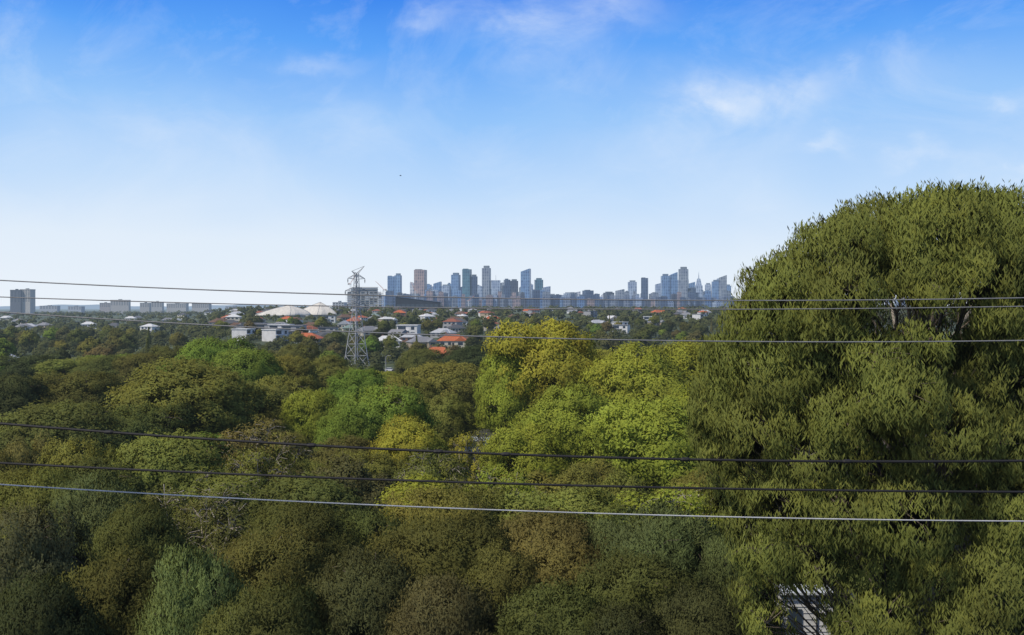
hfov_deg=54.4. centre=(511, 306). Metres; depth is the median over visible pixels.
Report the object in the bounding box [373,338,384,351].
gum tree
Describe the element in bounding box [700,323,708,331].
gum tree
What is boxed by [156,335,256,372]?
gum tree
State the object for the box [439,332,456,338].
house
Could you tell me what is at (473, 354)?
gum tree
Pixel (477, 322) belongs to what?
gum tree
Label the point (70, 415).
gum tree
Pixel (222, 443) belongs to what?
gum tree
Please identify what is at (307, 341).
gum tree
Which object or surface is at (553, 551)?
gum tree
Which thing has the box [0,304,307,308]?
hills
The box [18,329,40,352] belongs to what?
gum tree
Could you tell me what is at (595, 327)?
gum tree
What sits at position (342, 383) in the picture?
gum tree
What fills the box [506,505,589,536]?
gum tree
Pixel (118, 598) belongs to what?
gum tree
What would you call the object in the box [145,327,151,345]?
cypress tree
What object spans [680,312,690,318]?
house
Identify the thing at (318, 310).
domed hall
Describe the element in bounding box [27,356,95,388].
gum tree
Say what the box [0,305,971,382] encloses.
distant wood
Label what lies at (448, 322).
house
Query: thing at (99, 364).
gum tree
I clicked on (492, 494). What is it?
gum tree
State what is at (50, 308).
apartment block
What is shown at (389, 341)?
gum tree
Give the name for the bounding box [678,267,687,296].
skyscraper
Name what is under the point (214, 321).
house
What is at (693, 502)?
sparse tree
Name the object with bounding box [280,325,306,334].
house
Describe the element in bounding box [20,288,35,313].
apartment block
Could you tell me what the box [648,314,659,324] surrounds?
gum tree
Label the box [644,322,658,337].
gum tree
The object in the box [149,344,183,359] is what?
gum tree
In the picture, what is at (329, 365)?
gum tree
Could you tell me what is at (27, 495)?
gum tree
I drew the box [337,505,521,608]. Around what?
gum tree
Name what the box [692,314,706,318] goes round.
house
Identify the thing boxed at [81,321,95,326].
house
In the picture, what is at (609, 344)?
gum tree
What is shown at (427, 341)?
house
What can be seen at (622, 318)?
gum tree
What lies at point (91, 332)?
gum tree
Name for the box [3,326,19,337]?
gum tree
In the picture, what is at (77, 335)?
gum tree
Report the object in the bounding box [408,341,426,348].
gum tree
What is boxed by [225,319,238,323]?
house
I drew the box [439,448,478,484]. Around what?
gum tree
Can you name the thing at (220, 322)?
gum tree
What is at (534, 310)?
house
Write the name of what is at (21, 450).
bushy tree
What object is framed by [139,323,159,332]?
house
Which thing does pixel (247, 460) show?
sparse tree
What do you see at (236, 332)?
house
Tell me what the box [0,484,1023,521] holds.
power cable
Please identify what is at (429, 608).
gum tree
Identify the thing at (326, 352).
gum tree
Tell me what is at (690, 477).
gum tree
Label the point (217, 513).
sparse tree
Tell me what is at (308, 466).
gum tree
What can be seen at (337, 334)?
gum tree
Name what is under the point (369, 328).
house
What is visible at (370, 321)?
gum tree
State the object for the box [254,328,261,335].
gum tree
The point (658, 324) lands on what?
house
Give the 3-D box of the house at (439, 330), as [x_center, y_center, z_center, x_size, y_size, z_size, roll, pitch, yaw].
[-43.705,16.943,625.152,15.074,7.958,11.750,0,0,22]
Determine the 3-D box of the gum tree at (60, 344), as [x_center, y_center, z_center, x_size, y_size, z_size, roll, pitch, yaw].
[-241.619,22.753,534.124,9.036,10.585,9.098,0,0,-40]
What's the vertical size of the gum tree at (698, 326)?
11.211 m
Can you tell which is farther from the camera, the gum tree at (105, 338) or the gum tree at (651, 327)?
the gum tree at (651, 327)
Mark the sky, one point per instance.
(600, 146)
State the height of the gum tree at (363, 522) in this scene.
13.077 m
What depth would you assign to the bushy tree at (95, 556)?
44.20 m
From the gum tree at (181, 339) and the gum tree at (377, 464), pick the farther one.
the gum tree at (181, 339)
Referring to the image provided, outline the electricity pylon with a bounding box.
[345,266,368,364]
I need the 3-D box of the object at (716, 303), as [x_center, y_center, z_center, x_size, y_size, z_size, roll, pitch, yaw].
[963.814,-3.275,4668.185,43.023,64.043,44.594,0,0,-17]
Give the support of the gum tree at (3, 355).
on the ground
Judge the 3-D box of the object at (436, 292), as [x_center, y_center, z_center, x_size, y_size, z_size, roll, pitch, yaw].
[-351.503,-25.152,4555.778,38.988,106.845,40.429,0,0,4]
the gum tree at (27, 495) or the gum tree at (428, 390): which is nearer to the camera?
the gum tree at (27, 495)
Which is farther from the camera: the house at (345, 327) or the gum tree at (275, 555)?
the house at (345, 327)
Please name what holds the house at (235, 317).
on the ground
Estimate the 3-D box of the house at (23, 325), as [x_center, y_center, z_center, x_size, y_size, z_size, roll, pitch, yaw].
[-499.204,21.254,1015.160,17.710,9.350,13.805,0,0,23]
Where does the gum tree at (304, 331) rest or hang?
on the ground
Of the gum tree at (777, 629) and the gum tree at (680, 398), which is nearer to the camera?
the gum tree at (777, 629)
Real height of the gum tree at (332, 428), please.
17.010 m
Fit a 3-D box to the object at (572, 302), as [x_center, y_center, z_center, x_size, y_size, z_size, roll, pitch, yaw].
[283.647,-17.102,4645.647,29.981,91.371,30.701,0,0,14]
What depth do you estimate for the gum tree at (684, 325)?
642.14 m
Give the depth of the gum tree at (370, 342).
456.88 m
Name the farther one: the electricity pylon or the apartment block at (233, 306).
the apartment block at (233, 306)
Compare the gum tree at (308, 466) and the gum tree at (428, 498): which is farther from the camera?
the gum tree at (308, 466)
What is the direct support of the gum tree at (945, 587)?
on the ground
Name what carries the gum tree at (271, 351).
on the ground
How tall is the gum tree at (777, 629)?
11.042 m
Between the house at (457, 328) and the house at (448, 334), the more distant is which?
the house at (457, 328)
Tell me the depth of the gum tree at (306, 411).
147.13 m
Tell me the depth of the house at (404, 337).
584.60 m
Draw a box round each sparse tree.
[143,480,257,562]
[160,466,273,539]
[206,415,316,495]
[215,440,300,517]
[393,444,472,495]
[442,430,489,486]
[463,463,551,506]
[594,480,781,568]
[661,519,782,591]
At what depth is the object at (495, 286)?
4980.59 m
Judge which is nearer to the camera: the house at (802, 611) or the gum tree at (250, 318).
the house at (802, 611)
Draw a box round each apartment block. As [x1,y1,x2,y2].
[10,289,21,314]
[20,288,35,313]
[40,305,59,312]
[68,306,84,312]
[100,302,109,312]
[110,299,130,313]
[140,302,150,312]
[151,301,163,312]
[166,303,188,312]
[192,303,211,311]
[225,306,244,308]
[333,301,346,308]
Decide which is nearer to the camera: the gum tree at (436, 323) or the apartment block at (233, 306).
the gum tree at (436, 323)
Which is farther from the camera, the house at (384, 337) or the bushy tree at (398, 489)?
the house at (384, 337)
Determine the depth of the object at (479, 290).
4986.24 m
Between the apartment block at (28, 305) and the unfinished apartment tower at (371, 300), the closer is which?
the unfinished apartment tower at (371, 300)
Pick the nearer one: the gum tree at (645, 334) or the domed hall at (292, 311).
the gum tree at (645, 334)
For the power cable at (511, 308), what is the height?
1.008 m
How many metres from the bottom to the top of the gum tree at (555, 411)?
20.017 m
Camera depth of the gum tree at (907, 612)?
40.84 m
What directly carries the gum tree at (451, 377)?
on the ground
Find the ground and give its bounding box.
[0,309,979,536]
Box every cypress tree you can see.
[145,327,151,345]
[145,338,149,354]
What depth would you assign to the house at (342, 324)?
725.32 m
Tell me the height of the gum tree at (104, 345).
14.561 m
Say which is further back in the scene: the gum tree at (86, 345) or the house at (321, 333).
the house at (321, 333)
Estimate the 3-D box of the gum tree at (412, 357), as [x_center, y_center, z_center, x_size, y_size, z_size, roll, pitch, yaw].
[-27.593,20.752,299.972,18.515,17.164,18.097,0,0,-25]
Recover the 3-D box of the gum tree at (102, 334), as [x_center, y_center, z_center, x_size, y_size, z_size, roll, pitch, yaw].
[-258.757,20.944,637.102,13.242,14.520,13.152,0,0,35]
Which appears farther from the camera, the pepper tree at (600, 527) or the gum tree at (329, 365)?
the gum tree at (329, 365)
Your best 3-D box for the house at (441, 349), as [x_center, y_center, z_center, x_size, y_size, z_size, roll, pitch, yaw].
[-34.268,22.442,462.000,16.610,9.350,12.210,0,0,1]
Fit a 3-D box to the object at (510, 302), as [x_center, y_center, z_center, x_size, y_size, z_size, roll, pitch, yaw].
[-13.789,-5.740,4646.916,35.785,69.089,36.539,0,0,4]
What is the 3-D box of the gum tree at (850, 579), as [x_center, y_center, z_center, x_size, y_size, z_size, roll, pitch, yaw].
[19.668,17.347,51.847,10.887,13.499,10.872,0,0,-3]
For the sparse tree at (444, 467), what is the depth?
85.55 m
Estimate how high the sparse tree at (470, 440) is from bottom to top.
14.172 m
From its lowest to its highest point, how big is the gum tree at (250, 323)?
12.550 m
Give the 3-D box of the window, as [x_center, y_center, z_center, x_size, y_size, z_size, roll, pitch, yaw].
[13.627,15.067,47.985,0.800,1.000,0.230,0,0,0]
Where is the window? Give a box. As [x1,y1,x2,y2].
[787,609,803,630]
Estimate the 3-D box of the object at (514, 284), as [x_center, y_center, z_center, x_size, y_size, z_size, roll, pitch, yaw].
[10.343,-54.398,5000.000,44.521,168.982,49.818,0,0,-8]
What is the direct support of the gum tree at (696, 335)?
on the ground
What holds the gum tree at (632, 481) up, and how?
on the ground
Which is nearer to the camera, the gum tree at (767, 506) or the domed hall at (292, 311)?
the gum tree at (767, 506)
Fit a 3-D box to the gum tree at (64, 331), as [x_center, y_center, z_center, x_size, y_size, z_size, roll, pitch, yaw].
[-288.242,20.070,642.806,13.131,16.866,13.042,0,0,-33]
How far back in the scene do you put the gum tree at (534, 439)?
96.78 m
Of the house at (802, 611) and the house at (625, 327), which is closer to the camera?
the house at (802, 611)
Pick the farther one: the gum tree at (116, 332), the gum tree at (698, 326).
the gum tree at (698, 326)
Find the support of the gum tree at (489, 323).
on the ground
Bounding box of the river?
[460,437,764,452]
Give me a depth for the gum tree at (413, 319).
719.80 m
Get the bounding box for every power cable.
[0,280,1023,300]
[0,296,1023,309]
[0,311,1023,342]
[0,422,1023,463]
[0,462,1023,492]
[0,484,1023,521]
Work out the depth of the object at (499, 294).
4662.85 m
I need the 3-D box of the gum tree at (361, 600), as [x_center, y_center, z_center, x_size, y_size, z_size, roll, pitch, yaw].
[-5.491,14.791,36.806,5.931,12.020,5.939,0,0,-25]
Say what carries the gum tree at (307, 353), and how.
on the ground
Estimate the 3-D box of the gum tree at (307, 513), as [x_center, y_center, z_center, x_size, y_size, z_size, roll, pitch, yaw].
[-11.347,17.093,53.178,8.807,13.753,10.129,0,0,18]
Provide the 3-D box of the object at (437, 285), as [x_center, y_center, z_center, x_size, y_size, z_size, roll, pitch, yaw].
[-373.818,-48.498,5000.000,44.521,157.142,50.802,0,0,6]
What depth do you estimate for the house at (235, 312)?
1028.77 m
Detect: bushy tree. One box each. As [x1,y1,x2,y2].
[0,499,97,612]
[2,428,59,468]
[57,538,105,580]
[311,451,399,521]
[374,471,453,522]
[448,534,562,632]
[587,598,667,634]
[594,349,616,357]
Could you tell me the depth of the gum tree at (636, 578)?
41.37 m
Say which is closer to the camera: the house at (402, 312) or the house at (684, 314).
the house at (402, 312)
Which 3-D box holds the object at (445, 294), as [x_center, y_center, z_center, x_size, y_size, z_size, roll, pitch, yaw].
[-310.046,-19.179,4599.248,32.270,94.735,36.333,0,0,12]
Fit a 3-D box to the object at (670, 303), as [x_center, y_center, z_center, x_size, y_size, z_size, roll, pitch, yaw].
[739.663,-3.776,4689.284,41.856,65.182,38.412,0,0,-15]
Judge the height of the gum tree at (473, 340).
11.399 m
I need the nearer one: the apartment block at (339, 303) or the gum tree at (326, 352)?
the gum tree at (326, 352)
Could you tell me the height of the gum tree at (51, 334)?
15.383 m
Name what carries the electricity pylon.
on the ground
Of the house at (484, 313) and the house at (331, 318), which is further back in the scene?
the house at (484, 313)
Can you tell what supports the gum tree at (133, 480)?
on the ground
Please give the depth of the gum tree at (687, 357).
151.86 m
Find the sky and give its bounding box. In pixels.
[0,0,1023,306]
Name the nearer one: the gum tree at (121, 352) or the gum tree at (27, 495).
the gum tree at (27, 495)
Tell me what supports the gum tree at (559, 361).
on the ground
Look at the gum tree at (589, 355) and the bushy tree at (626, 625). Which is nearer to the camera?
the bushy tree at (626, 625)
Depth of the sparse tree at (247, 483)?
77.53 m
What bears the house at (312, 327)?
on the ground
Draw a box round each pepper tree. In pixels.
[44,466,178,556]
[124,537,250,634]
[578,514,628,560]
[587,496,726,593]
[697,531,749,598]
[973,562,1023,634]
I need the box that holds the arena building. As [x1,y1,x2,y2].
[395,297,441,310]
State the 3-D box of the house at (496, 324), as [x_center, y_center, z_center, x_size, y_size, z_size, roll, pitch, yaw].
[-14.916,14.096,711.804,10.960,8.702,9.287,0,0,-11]
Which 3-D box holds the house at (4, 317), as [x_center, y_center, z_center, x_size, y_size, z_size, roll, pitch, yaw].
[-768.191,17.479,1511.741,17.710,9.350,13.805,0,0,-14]
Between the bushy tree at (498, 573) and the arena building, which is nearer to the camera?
the bushy tree at (498, 573)
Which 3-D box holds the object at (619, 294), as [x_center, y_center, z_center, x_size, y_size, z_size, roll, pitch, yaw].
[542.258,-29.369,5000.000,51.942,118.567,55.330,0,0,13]
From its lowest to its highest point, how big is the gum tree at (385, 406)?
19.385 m
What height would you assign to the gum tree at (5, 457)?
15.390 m
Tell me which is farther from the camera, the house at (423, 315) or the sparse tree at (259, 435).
the house at (423, 315)
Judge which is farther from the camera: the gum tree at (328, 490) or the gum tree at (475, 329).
the gum tree at (475, 329)
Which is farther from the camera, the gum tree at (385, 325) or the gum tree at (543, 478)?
the gum tree at (385, 325)
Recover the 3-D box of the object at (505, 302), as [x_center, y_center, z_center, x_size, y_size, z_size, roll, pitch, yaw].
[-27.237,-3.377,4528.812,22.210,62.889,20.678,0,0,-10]
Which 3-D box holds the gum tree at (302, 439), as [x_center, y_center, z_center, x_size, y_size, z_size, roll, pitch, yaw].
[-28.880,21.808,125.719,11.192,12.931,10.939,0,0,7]
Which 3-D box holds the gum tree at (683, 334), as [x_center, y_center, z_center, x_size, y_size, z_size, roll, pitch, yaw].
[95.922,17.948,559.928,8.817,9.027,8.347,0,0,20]
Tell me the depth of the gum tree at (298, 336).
523.53 m
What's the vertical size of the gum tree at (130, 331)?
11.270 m
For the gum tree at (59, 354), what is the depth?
361.20 m
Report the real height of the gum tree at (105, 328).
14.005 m
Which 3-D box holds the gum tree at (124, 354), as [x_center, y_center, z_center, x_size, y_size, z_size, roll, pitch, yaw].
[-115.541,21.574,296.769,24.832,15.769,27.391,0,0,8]
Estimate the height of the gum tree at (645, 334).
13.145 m
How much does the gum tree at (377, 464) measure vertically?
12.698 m
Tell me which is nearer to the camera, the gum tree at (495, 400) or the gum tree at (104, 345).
the gum tree at (495, 400)
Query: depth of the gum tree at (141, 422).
124.51 m
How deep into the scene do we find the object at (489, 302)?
4621.73 m
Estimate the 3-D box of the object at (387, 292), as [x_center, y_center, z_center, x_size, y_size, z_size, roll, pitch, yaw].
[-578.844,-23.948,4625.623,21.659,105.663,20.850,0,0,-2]
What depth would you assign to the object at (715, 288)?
4984.44 m
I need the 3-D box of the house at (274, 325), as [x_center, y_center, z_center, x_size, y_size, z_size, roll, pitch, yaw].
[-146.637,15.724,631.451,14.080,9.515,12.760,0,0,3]
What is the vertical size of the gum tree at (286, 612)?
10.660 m
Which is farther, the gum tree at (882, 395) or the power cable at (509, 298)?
the gum tree at (882, 395)
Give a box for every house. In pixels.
[0,315,12,319]
[15,323,33,329]
[37,322,51,327]
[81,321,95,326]
[109,322,118,326]
[124,316,136,319]
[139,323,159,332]
[208,318,225,326]
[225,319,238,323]
[226,314,241,321]
[228,311,244,314]
[232,328,255,339]
[256,323,280,335]
[261,329,288,341]
[267,324,294,327]
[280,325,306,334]
[295,331,323,344]
[307,326,317,332]
[316,331,331,337]
[317,327,338,331]
[322,315,335,322]
[337,313,353,320]
[337,320,351,328]
[342,324,356,330]
[346,317,361,323]
[353,315,367,320]
[358,325,377,335]
[378,316,392,322]
[379,335,401,346]
[388,329,408,337]
[393,310,405,316]
[396,324,420,333]
[400,332,420,341]
[406,336,437,348]
[417,313,435,320]
[426,308,436,312]
[430,327,456,337]
[430,345,446,353]
[437,334,465,347]
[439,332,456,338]
[442,318,462,327]
[446,324,465,331]
[454,318,467,325]
[480,311,493,317]
[483,322,498,330]
[528,309,539,313]
[583,311,596,316]
[591,319,605,323]
[612,324,629,333]
[647,320,664,325]
[651,310,664,314]
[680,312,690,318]
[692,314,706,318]
[774,584,832,634]
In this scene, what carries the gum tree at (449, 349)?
on the ground
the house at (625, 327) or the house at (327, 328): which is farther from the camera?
the house at (625, 327)
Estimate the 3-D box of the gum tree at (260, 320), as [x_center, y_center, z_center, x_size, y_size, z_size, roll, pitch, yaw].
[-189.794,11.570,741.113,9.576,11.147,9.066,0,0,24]
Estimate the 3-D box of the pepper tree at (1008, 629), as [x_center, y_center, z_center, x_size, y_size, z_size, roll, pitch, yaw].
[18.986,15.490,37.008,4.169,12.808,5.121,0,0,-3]
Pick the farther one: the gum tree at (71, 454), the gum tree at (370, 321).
the gum tree at (370, 321)
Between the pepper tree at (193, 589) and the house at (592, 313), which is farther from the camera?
the house at (592, 313)
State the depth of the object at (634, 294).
4737.77 m
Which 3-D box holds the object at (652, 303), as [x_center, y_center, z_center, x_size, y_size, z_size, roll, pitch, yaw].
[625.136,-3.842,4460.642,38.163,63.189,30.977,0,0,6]
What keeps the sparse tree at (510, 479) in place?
on the ground
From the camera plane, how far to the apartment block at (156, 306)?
3538.18 m
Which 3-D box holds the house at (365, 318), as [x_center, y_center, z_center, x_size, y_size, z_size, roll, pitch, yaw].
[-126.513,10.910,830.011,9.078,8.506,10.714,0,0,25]
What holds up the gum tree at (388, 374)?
on the ground
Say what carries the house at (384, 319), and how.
on the ground
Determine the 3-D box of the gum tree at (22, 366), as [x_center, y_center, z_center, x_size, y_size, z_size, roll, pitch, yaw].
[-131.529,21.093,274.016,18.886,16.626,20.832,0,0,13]
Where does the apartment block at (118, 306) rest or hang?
on the ground
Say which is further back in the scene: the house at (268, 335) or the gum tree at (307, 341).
the house at (268, 335)
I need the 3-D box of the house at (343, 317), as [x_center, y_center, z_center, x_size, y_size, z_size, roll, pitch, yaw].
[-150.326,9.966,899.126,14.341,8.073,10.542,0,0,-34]
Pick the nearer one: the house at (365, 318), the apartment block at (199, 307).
the house at (365, 318)
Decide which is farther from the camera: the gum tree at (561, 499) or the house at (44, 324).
the house at (44, 324)
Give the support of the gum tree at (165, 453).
on the ground
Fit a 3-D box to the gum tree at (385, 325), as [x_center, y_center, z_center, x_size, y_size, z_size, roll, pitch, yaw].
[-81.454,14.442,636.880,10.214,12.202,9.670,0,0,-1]
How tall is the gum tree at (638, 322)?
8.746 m
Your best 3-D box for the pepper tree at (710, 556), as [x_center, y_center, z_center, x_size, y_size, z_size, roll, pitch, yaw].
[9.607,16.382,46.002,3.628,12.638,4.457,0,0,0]
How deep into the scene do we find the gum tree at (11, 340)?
541.25 m
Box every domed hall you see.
[257,306,310,316]
[304,302,336,315]
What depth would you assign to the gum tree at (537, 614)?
33.38 m
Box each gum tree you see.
[0,337,16,356]
[0,353,8,373]
[0,354,57,382]
[0,373,50,426]
[0,398,140,456]
[0,447,43,501]
[0,462,106,568]
[0,568,113,634]
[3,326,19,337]
[7,337,15,345]
[14,331,25,345]
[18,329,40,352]
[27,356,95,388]
[28,368,130,418]
[28,455,178,510]
[35,434,123,473]
[43,326,61,339]
[46,349,70,359]
[48,339,63,348]
[54,325,73,340]
[54,340,70,350]
[56,541,197,634]
[66,327,90,342]
[72,354,126,377]
[76,336,101,353]
[81,353,141,362]
[82,347,114,357]
[82,495,192,586]
[84,327,94,335]
[90,343,118,352]
[96,400,197,456]
[97,328,111,339]
[97,355,277,439]
[102,326,111,331]
[102,333,108,342]
[105,336,127,350]
[107,327,126,340]
[108,428,246,517]
[111,352,169,385]
[115,351,130,355]
[119,334,137,348]
[126,328,138,335]
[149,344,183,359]
[154,331,164,338]
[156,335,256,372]
[169,332,189,346]
[189,573,334,634]
[192,431,243,469]
[209,346,290,417]
[211,520,339,617]
[213,320,229,329]
[217,496,375,583]
[233,419,312,450]
[236,469,382,537]
[242,429,312,460]
[243,372,321,423]
[244,314,258,322]
[244,321,258,330]
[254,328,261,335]
[255,315,262,322]
[255,348,284,357]
[256,453,342,485]
[272,353,322,395]
[275,342,321,364]
[277,388,338,442]
[282,342,300,349]
[287,331,305,342]
[291,318,302,324]
[295,327,307,333]
[300,335,320,347]
[305,541,418,634]
[306,434,373,471]
[310,353,350,393]
[311,400,385,452]
[314,316,327,326]
[317,349,346,362]
[320,335,339,346]
[323,367,388,403]
[325,329,344,341]
[325,342,347,355]
[325,505,407,573]
[328,382,440,443]
[329,448,414,507]
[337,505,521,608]
[350,337,360,346]
[357,371,401,381]
[359,335,380,353]
[364,318,376,325]
[366,413,455,483]
[368,363,383,371]
[371,327,386,336]
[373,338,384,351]
[377,320,391,330]
[378,373,442,413]
[381,483,498,544]
[383,335,399,347]
[383,568,507,634]
[393,347,445,375]
[402,359,484,406]
[407,315,419,323]
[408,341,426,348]
[416,392,479,449]
[421,320,433,329]
[433,320,443,328]
[438,343,488,369]
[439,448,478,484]
[443,344,460,357]
[450,484,525,527]
[465,333,482,345]
[467,324,483,335]
[470,318,480,325]
[472,343,549,433]
[473,419,512,434]
[476,420,572,486]
[481,316,601,420]
[483,319,495,329]
[485,469,598,504]
[489,481,650,524]
[490,573,612,634]
[494,508,610,593]
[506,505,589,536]
[507,380,620,479]
[533,318,545,327]
[548,347,613,394]
[555,453,629,492]
[563,543,705,623]
[568,393,718,496]
[576,341,692,407]
[582,468,660,528]
[590,323,601,332]
[595,328,607,338]
[596,332,621,351]
[601,322,613,332]
[618,315,629,322]
[633,327,651,345]
[634,319,643,324]
[641,576,755,634]
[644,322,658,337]
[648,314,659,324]
[648,337,709,381]
[657,329,667,335]
[657,463,718,525]
[659,320,674,328]
[659,322,672,332]
[662,376,752,472]
[671,329,680,341]
[675,331,687,339]
[679,321,690,330]
[680,175,1023,634]
[683,330,704,344]
[691,324,706,333]
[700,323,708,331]
[726,571,787,634]
[736,445,848,548]
[781,517,942,634]
[876,586,972,634]
[935,498,1021,630]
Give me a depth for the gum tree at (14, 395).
157.85 m
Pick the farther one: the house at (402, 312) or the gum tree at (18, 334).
the house at (402, 312)
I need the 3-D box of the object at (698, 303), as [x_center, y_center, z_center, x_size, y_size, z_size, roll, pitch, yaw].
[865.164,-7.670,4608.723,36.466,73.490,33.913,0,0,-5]
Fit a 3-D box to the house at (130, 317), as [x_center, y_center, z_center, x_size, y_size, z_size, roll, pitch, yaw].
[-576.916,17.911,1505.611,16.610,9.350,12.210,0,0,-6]
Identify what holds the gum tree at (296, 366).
on the ground
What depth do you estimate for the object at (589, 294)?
4976.57 m
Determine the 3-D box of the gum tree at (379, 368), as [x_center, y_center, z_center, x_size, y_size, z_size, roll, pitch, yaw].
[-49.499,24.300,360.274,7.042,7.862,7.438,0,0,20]
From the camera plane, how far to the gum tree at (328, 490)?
65.50 m
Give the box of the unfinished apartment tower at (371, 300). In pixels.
[346,287,382,309]
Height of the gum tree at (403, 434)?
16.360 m
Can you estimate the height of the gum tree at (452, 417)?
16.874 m
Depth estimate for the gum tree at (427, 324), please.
654.27 m
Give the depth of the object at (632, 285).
4977.02 m

